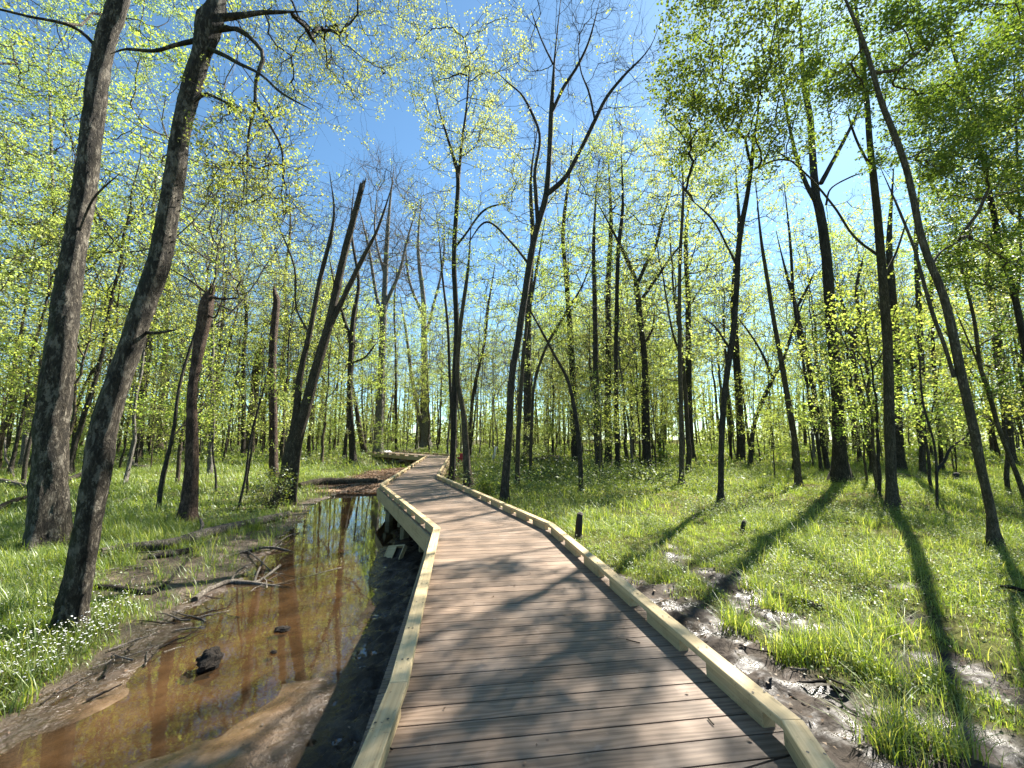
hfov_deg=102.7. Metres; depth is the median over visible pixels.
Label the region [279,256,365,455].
tree
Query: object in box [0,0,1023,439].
sky
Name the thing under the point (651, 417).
sapling
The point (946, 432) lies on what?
sapling
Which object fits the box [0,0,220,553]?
tree
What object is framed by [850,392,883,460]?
sapling
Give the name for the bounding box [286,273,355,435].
tree
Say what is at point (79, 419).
sapling
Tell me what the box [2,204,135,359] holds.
tree
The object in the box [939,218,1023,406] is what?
tree
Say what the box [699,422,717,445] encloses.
sapling
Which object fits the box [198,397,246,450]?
sapling
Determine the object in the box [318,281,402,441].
tree
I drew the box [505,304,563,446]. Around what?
tree
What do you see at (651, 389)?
tree
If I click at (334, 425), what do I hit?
sapling
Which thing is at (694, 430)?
sapling
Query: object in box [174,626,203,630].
stick
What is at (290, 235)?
tree
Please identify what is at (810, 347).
tree
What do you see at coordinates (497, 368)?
tree
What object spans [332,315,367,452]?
tree
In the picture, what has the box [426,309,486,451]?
tree
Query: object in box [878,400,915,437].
sapling
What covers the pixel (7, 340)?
tree
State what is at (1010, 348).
tree
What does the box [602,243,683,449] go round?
tree
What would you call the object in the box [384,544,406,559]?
concrete block
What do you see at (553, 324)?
tree
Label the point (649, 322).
tree
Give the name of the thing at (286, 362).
tree
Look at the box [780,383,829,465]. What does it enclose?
sapling
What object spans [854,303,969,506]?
tree
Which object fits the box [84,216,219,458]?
tree
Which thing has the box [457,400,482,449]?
sapling
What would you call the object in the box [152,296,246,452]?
tree
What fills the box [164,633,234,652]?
stick
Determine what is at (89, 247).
tree
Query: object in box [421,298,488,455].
tree
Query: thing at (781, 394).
tree
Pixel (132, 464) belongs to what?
fallen log
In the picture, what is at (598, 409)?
sapling
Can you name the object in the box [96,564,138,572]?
stick
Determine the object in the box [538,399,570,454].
sapling
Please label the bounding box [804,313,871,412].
tree
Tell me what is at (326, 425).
sapling
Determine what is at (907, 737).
stick
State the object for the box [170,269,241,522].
dead tree
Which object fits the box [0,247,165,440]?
sapling
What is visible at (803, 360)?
tree
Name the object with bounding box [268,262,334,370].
tree
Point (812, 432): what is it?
tree
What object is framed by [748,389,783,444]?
sapling
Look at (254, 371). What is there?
dead tree
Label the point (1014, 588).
fallen branch
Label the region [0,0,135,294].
tree
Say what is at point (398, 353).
tree
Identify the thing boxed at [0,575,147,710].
wildflowers
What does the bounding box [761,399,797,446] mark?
sapling
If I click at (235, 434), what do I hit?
sapling
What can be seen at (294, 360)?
tree
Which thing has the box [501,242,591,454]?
tree
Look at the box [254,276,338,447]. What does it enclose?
tree
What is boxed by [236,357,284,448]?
tree
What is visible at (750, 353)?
tree
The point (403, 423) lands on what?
sapling
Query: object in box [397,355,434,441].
tree
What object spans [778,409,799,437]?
sapling
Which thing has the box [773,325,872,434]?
sapling
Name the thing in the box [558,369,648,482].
sapling
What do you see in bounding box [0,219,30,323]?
tree
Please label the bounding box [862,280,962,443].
tree
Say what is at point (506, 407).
sapling
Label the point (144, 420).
sapling
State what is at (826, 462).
tree
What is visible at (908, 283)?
tree
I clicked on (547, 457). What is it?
fallen log
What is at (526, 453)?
sapling
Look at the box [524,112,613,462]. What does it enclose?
tree
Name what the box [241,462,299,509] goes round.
shrub
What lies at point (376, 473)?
fallen leaves
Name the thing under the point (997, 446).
sapling
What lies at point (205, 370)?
tree
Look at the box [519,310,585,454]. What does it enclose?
tree
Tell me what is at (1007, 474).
sapling
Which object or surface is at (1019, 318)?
tree
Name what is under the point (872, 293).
tree
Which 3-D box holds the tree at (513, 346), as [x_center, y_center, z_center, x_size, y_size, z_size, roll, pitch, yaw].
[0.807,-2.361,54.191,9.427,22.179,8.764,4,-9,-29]
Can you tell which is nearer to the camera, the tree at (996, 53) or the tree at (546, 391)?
the tree at (996, 53)
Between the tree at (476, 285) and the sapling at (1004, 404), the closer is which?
the sapling at (1004, 404)
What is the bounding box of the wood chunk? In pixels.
[274,625,290,632]
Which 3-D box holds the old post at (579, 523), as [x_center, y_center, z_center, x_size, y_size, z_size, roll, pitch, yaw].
[1.215,2.676,7.542,0.202,0.630,0.154,0,-7,0]
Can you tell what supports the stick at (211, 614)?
on the ground at (170, 709)
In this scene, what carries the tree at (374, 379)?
on the ground at (170, 709)
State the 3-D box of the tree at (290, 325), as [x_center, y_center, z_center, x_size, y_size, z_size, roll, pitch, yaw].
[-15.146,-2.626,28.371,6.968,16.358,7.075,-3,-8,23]
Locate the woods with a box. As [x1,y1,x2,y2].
[0,272,1023,448]
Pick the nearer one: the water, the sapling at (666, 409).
the water
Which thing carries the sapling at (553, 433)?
on the ground at (170, 709)
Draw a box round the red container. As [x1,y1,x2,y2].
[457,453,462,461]
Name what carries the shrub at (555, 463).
on the ground at (170, 709)
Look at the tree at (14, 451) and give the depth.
21.32 m
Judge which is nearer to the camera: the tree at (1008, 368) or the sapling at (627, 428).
the tree at (1008, 368)
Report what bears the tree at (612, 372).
on the ground at (170, 709)
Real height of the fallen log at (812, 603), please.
0.101 m
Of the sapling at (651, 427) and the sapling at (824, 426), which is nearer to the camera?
the sapling at (824, 426)
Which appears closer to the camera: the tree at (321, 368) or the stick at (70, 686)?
the stick at (70, 686)
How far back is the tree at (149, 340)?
34.10 m
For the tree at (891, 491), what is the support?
on the ground at (170, 709)
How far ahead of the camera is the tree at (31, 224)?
19.36 m
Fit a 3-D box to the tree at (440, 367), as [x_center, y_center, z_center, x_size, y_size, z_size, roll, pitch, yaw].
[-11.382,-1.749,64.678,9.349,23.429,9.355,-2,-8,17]
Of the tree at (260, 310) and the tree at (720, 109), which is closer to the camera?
the tree at (720, 109)
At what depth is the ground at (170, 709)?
4.01 m
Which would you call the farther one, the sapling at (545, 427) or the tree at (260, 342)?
the tree at (260, 342)
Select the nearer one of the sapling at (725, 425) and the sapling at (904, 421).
the sapling at (904, 421)
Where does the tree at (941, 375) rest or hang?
on the ground at (170, 709)
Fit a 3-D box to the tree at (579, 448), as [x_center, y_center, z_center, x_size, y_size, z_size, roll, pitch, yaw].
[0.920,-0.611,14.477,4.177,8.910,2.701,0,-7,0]
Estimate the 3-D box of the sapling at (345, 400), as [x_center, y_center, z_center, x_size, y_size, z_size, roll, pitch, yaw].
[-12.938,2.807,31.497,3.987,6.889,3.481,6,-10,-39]
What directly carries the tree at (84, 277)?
on the ground at (170, 709)
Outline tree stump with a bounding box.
[950,472,959,480]
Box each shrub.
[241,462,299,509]
[476,474,499,496]
[520,448,536,474]
[526,449,577,478]
[616,465,656,482]
[651,447,672,463]
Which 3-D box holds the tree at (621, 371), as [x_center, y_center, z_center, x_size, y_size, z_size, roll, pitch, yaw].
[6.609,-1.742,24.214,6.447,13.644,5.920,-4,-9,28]
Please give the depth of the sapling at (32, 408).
25.27 m
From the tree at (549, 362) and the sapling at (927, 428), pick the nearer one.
the sapling at (927, 428)
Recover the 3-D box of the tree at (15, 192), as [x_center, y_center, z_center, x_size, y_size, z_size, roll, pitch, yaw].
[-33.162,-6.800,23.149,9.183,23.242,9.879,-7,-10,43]
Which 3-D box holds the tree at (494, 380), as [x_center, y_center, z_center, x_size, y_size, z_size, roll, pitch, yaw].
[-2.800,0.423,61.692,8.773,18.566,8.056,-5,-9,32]
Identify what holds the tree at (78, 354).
on the ground at (170, 709)
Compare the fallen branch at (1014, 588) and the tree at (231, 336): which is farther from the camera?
the tree at (231, 336)
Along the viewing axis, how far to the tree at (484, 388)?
74.02 m
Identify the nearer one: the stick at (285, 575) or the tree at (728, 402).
the stick at (285, 575)
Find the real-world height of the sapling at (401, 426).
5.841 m
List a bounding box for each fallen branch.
[0,437,26,487]
[0,495,26,509]
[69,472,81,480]
[70,492,128,503]
[223,532,300,571]
[788,693,806,705]
[830,685,861,696]
[933,431,968,474]
[996,585,1023,592]
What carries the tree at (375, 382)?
on the ground at (170, 709)
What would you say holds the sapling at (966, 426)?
on the ground at (170, 709)
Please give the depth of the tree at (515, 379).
67.20 m
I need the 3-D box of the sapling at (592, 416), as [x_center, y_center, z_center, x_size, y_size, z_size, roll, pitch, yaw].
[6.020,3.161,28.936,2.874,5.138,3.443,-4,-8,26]
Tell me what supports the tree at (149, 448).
on the ground at (170, 709)
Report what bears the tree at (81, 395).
on the ground at (170, 709)
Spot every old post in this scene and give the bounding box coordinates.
[574,512,582,540]
[740,520,745,531]
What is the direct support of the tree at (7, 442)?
on the ground at (170, 709)
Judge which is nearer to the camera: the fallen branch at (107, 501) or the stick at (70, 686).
the stick at (70, 686)
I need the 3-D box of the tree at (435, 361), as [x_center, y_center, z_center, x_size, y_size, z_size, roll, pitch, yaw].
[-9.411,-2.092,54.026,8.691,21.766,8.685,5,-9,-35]
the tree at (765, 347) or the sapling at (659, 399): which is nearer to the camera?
the sapling at (659, 399)
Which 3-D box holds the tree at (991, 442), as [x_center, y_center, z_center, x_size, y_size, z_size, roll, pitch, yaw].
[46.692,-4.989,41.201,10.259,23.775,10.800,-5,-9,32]
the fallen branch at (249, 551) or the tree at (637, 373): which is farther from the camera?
the tree at (637, 373)
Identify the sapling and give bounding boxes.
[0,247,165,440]
[0,260,85,421]
[0,310,113,468]
[0,312,42,415]
[0,316,38,422]
[0,334,38,438]
[0,335,102,429]
[0,343,91,440]
[0,387,97,432]
[69,396,93,445]
[72,395,121,440]
[87,346,180,467]
[99,356,180,458]
[116,414,131,453]
[117,386,182,466]
[120,384,179,458]
[124,321,267,437]
[124,330,241,487]
[134,357,186,454]
[140,366,246,456]
[143,326,232,424]
[149,403,182,455]
[160,410,185,441]
[186,371,241,491]
[190,323,311,493]
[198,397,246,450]
[208,406,239,442]
[220,337,312,509]
[237,374,321,461]
[247,390,282,454]
[249,400,290,453]
[255,385,292,435]
[279,406,317,438]
[308,389,340,453]
[308,393,345,454]
[308,408,344,443]
[317,403,344,449]
[322,376,373,463]
[359,394,390,447]
[359,413,391,463]
[369,416,405,466]
[390,410,411,447]
[392,404,414,450]
[437,406,467,436]
[448,386,481,429]
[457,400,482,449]
[461,419,481,453]
[479,403,505,458]
[481,365,523,462]
[481,413,501,440]
[484,404,505,445]
[496,328,578,459]
[500,415,551,478]
[521,406,549,450]
[535,379,569,432]
[536,411,557,446]
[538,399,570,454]
[542,403,581,459]
[547,402,579,448]
[554,360,633,474]
[557,388,603,456]
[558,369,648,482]
[561,373,624,473]
[566,390,602,458]
[578,399,604,456]
[579,393,614,441]
[582,409,620,451]
[592,322,669,467]
[613,412,636,441]
[619,353,684,469]
[626,381,669,455]
[632,396,671,461]
[633,373,693,457]
[639,408,678,457]
[654,391,683,447]
[669,403,710,440]
[692,385,731,449]
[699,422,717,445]
[707,404,744,447]
[713,380,766,462]
[716,371,785,460]
[741,401,806,478]
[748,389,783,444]
[749,412,779,453]
[750,362,829,469]
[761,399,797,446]
[773,285,986,496]
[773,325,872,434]
[776,264,949,485]
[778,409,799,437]
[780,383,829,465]
[780,413,801,449]
[792,393,830,430]
[802,352,921,483]
[816,411,874,460]
[823,392,858,438]
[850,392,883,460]
[851,316,1005,494]
[874,388,918,437]
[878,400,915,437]
[899,228,1023,493]
[901,346,1022,445]
[906,398,991,471]
[911,399,996,471]
[926,412,961,450]
[927,387,987,456]
[942,390,994,452]
[947,313,1023,446]
[957,367,1023,458]
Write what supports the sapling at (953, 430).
on the ground at (170, 709)
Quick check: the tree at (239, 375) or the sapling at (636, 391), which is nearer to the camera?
the sapling at (636, 391)
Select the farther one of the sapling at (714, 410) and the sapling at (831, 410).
the sapling at (714, 410)
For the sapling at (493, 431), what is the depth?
32.32 m
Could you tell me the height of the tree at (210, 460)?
17.807 m
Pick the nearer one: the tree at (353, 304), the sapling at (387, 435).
the sapling at (387, 435)
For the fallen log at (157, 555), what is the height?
0.134 m
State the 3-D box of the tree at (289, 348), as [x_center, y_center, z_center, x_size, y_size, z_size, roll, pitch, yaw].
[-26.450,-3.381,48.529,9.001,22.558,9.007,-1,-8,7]
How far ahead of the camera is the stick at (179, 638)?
4.46 m
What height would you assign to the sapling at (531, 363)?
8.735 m
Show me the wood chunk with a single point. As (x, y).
(281, 629)
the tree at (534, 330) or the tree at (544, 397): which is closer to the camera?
the tree at (534, 330)
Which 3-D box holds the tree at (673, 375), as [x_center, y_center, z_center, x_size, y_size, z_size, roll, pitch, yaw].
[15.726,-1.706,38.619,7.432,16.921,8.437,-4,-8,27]
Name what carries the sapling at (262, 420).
on the ground at (170, 709)
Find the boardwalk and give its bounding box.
[351,451,835,767]
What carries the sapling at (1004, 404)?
on the ground at (170, 709)
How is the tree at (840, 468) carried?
on the ground at (170, 709)
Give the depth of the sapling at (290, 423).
34.76 m
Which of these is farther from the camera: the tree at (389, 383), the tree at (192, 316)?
the tree at (389, 383)
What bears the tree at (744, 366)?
on the ground at (170, 709)
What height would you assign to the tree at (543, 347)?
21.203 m
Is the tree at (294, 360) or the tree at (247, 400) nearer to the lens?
the tree at (294, 360)
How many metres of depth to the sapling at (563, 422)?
49.83 m
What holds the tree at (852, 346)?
on the ground at (170, 709)
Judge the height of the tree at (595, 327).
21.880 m
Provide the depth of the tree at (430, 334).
48.60 m
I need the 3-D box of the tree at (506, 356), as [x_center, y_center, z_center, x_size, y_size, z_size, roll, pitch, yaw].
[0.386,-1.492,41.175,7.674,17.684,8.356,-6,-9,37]
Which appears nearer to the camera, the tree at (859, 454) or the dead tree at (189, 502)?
the dead tree at (189, 502)
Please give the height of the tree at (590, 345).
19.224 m
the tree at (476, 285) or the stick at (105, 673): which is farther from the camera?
the tree at (476, 285)
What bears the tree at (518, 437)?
on the ground at (170, 709)
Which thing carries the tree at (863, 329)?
on the ground at (170, 709)
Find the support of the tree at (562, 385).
on the ground at (170, 709)
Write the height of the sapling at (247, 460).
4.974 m
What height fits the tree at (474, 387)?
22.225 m
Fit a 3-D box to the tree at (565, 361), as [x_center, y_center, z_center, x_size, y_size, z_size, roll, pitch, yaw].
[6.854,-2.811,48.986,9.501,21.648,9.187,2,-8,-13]
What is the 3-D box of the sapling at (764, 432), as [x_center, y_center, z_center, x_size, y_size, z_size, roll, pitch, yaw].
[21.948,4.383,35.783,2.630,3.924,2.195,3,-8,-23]
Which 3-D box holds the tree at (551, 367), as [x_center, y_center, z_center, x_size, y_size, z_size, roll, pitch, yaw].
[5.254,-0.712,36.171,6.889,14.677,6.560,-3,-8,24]
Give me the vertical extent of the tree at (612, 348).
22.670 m
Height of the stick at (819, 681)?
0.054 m
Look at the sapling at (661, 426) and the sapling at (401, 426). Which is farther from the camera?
the sapling at (401, 426)
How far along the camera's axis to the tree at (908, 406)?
43.74 m
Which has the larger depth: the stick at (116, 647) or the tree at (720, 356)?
the tree at (720, 356)
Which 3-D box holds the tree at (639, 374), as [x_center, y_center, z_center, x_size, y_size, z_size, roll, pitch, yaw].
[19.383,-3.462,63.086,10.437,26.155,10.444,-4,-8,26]
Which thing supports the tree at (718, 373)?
on the ground at (170, 709)
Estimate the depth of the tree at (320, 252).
33.68 m
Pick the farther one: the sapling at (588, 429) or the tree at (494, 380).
the tree at (494, 380)
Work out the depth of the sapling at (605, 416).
19.13 m
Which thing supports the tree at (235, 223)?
on the ground at (170, 709)
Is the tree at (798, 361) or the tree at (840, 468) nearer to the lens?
the tree at (840, 468)
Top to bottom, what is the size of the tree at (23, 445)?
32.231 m
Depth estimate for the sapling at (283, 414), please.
24.56 m
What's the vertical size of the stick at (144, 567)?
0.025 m
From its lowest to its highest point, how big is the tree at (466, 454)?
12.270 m
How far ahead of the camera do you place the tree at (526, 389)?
27.67 m
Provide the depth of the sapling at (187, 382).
21.56 m
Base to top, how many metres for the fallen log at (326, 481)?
0.343 m
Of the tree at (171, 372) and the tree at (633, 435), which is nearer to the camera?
the tree at (633, 435)
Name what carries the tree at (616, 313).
on the ground at (170, 709)
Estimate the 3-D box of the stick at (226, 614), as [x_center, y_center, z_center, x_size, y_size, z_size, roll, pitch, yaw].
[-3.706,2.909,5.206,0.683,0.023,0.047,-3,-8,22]
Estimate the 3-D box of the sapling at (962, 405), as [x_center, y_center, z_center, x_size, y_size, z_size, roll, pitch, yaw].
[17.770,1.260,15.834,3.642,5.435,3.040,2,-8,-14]
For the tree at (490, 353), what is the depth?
58.86 m
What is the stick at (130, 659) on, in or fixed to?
on the ground at (170, 709)
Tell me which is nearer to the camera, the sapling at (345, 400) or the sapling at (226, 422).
the sapling at (345, 400)
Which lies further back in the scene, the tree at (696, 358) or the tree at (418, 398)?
the tree at (418, 398)
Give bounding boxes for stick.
[40,661,113,704]
[86,684,121,701]
[92,643,162,668]
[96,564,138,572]
[102,653,116,678]
[108,632,159,651]
[111,653,133,660]
[125,563,173,569]
[133,620,175,624]
[141,550,168,552]
[142,644,163,665]
[144,639,152,666]
[152,611,190,620]
[159,626,205,648]
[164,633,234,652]
[172,611,206,623]
[173,607,227,620]
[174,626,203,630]
[181,591,227,599]
[197,610,229,617]
[205,607,239,617]
[264,572,298,577]
[736,643,774,654]
[786,667,806,670]
[797,679,826,683]
[822,697,844,700]
[823,692,857,714]
[825,676,855,690]
[845,711,897,727]
[881,729,931,746]
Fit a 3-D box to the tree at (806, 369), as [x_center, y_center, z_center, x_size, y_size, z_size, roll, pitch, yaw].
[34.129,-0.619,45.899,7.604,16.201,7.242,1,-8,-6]
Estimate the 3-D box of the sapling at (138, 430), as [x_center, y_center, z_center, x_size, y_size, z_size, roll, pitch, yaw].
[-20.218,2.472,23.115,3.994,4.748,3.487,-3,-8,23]
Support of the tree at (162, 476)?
on the ground at (170, 709)
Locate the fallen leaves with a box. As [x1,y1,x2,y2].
[0,463,1023,767]
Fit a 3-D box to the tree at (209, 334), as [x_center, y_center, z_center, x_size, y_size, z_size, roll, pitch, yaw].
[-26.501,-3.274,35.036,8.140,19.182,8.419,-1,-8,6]
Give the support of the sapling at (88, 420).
on the ground at (170, 709)
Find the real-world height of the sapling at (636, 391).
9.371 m
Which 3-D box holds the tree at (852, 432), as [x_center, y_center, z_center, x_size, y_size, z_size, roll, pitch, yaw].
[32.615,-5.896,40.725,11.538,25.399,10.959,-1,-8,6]
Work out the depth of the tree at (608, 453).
27.63 m
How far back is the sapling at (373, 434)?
33.44 m
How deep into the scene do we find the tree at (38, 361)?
38.08 m
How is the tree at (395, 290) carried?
on the ground at (170, 709)
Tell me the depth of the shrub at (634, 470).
17.45 m
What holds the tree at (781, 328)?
on the ground at (170, 709)
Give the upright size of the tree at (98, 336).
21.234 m
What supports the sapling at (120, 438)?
on the ground at (170, 709)
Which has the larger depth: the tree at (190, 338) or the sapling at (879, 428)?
the tree at (190, 338)
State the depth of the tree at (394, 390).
78.32 m
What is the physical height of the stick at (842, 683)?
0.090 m
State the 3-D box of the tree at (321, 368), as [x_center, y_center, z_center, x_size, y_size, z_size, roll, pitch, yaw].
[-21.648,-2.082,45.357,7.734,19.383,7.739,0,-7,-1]
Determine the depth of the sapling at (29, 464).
22.93 m
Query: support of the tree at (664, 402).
on the ground at (170, 709)
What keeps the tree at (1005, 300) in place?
on the ground at (170, 709)
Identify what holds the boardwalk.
on the ground at (170, 709)
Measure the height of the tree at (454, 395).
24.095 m
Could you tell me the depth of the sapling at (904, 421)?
34.45 m
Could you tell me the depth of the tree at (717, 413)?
46.79 m
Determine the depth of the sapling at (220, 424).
17.33 m
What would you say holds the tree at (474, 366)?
on the ground at (170, 709)
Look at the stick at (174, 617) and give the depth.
4.96 m
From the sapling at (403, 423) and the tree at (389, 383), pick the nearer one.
the sapling at (403, 423)
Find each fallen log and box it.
[94,553,192,594]
[100,511,291,555]
[116,457,150,467]
[147,546,198,558]
[298,478,377,487]
[532,455,560,463]
[771,591,824,610]
[897,473,919,477]
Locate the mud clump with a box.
[195,646,223,674]
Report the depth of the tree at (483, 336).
37.19 m
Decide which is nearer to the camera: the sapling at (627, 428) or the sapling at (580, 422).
the sapling at (580, 422)
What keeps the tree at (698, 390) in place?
on the ground at (170, 709)
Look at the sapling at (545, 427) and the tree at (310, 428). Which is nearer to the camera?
the tree at (310, 428)
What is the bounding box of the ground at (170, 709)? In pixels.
[0,439,1023,767]
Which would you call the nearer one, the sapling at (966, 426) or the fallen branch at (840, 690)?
the fallen branch at (840, 690)
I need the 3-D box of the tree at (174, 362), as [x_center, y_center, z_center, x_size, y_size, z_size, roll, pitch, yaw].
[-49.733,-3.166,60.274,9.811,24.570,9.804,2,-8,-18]
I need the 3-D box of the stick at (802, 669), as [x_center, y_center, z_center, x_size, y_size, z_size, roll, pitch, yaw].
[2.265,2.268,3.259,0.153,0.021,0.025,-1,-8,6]
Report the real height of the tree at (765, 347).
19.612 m
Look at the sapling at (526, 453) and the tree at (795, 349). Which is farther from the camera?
the tree at (795, 349)
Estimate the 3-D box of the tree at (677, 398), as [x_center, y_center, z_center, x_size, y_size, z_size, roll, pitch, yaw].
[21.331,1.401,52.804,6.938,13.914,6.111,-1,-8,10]
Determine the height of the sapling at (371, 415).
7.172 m
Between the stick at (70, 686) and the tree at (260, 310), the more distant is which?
the tree at (260, 310)
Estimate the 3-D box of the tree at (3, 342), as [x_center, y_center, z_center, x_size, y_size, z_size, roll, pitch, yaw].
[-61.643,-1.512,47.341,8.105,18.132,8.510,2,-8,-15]
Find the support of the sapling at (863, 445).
on the ground at (170, 709)
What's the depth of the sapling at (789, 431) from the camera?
41.95 m
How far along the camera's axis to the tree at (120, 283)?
22.39 m
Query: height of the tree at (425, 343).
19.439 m
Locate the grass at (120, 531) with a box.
[0,441,1023,767]
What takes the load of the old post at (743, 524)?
on the ground at (170, 709)
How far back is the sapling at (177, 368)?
15.98 m
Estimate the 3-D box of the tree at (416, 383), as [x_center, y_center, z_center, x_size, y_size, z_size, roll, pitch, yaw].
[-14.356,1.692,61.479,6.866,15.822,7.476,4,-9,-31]
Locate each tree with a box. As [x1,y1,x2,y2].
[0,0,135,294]
[0,0,167,467]
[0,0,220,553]
[0,2,61,206]
[0,11,197,473]
[0,93,112,311]
[0,110,47,285]
[0,127,102,336]
[0,145,141,335]
[0,148,123,466]
[0,161,33,309]
[0,187,29,285]
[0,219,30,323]
[0,222,137,348]
[0,239,92,455]
[0,243,47,450]
[0,297,82,482]
[0,299,26,393]
[0,309,30,392]
[0,327,42,381]
[1,60,234,475]
[1,327,103,413]
[2,145,206,374]
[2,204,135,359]
[14,0,308,482]
[27,306,105,402]
[38,253,132,418]
[40,269,147,464]
[43,266,129,447]
[48,0,447,636]
[56,127,231,456]
[61,150,239,462]
[77,325,163,451]
[82,263,170,378]
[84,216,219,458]
[92,160,232,449]
[96,314,167,445]
[100,284,195,386]
[110,267,199,453]
[122,129,309,474]
[125,169,287,460]
[130,135,305,465]
[130,331,185,426]
[144,250,260,461]
[147,207,269,436]
[147,275,245,509]
[149,291,215,443]
[149,343,186,395]
[151,243,253,455]
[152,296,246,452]
[158,282,250,482]
[159,300,231,390]
[169,287,249,449]
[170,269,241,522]
[180,228,294,452]
[181,158,302,456]
[189,228,300,461]
[205,320,268,451]
[208,339,263,442]
[221,349,260,442]
[223,160,335,434]
[225,298,297,441]
[226,253,314,449]
[227,235,349,462]
[236,307,311,409]
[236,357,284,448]
[246,345,266,451]
[247,264,320,449]
[253,192,368,459]
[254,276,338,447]
[256,124,415,505]
[256,247,349,399]
[258,297,313,430]
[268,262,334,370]
[268,284,279,477]
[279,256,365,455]
[280,291,347,450]
[281,180,423,464]
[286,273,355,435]
[286,350,334,450]
[288,295,380,461]
[299,269,377,449]
[300,258,409,458]
[308,250,401,394]
[308,329,366,444]
[315,133,451,452]
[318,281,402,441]
[329,322,368,444]
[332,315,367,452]
[335,300,411,442]
[339,362,373,427]
[341,294,401,436]
[349,167,486,446]
[354,330,406,445]
[356,355,397,426]
[368,298,420,442]
[370,296,420,445]
[371,352,405,444]
[373,235,423,449]
[374,349,408,444]
[385,302,438,449]
[389,0,543,481]
[394,347,438,447]
[395,285,464,452]
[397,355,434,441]
[398,359,434,448]
[408,297,472,450]
[411,194,475,476]
[412,308,461,446]
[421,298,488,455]
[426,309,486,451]
[429,328,475,445]
[433,368,478,449]
[435,194,511,487]
[435,275,512,457]
[440,217,533,453]
[443,326,501,426]
[459,255,520,454]
[460,346,492,421]
[462,339,507,444]
[465,0,679,503]
[465,305,516,446]
[465,338,515,451]
[468,356,501,415]
[469,335,510,411]
[470,333,511,447]
[477,285,556,398]
[479,325,513,431]
[483,91,588,465]
[483,252,591,492]
[489,296,546,448]
[495,259,570,402]
[496,215,572,484]
[499,331,541,421]
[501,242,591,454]
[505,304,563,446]
[509,286,575,451]
[518,317,563,423]
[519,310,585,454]
[520,206,628,352]
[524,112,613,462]
[528,221,618,480]
[531,333,568,447]
[531,348,560,442]
[532,274,587,444]
[532,285,602,450]
[533,297,604,456]
[534,329,578,448]
[541,337,586,438]
[549,278,637,465]
[553,127,642,468]
[555,307,620,449]
[559,108,737,469]
[559,280,631,452]
[563,243,675,467]
[565,265,630,387]
[565,286,640,427]
[569,196,683,455]
[573,101,666,466]
[573,250,675,460]
[574,100,672,470]
[583,288,651,447]
[591,249,693,463]
[600,144,761,472]
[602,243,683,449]
[603,264,676,445]
[611,321,664,415]
[614,263,710,455]
[620,288,668,446]
[625,343,669,443]
[638,0,932,503]
[638,216,741,363]
[639,92,740,484]
[641,360,678,444]
[643,117,756,460]
[646,279,719,454]
[650,356,703,421]
[656,324,703,423]
[664,253,749,431]
[665,210,788,456]
[665,323,723,446]
[670,233,782,459]
[673,126,803,459]
[673,278,765,450]
[677,331,716,443]
[684,265,759,394]
[703,248,810,454]
[704,265,853,464]
[706,316,766,444]
[710,324,763,417]
[712,346,761,441]
[717,299,770,426]
[723,146,819,486]
[731,0,901,483]
[731,310,811,452]
[741,205,885,454]
[742,176,823,471]
[743,212,852,471]
[747,0,979,509]
[750,246,874,459]
[750,265,837,427]
[750,277,812,441]
[756,320,811,409]
[765,267,862,441]
[768,204,908,452]
[773,313,844,445]
[777,306,824,433]
[778,282,873,446]
[781,238,926,461]
[785,0,1023,547]
[793,205,923,456]
[804,186,928,472]
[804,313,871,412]
[808,209,926,449]
[815,249,948,415]
[816,364,865,445]
[823,341,881,437]
[825,240,929,412]
[826,139,908,471]
[835,278,912,396]
[854,272,994,441]
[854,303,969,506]
[858,147,993,475]
[859,252,964,386]
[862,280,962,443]
[876,257,970,455]
[876,338,939,449]
[880,0,1023,361]
[885,205,996,469]
[888,102,1023,417]
[895,199,1023,502]
[898,24,1023,268]
[901,225,1023,449]
[902,298,979,445]
[915,155,1023,464]
[918,58,1023,271]
[926,261,1020,369]
[926,340,989,406]
[927,299,1023,454]
[936,257,1023,422]
[936,273,1023,447]
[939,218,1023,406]
[943,208,1023,451]
[954,226,1023,451]
[957,6,1021,131]
[962,156,1022,329]
[978,210,1023,360]
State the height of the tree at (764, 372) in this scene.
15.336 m
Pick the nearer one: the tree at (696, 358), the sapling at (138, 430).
the sapling at (138, 430)
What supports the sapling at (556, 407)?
on the ground at (170, 709)
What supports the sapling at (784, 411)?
on the ground at (170, 709)
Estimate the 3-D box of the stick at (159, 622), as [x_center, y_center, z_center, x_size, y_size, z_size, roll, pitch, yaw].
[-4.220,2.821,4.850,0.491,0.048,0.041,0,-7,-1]
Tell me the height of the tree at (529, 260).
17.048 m
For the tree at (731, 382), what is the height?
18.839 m
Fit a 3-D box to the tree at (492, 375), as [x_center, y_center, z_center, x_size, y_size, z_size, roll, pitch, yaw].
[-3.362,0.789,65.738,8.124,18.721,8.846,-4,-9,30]
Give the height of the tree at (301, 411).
13.173 m
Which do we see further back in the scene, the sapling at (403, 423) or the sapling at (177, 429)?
the sapling at (403, 423)
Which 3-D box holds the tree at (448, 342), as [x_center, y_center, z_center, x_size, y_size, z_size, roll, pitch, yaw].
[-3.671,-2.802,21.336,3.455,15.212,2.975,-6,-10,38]
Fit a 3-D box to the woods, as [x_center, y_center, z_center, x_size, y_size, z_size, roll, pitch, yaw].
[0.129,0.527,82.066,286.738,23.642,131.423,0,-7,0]
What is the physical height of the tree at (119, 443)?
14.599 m
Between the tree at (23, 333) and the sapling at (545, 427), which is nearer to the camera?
the tree at (23, 333)
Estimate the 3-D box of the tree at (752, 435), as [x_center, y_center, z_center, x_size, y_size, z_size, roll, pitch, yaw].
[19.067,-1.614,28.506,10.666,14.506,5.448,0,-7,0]
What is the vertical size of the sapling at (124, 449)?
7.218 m

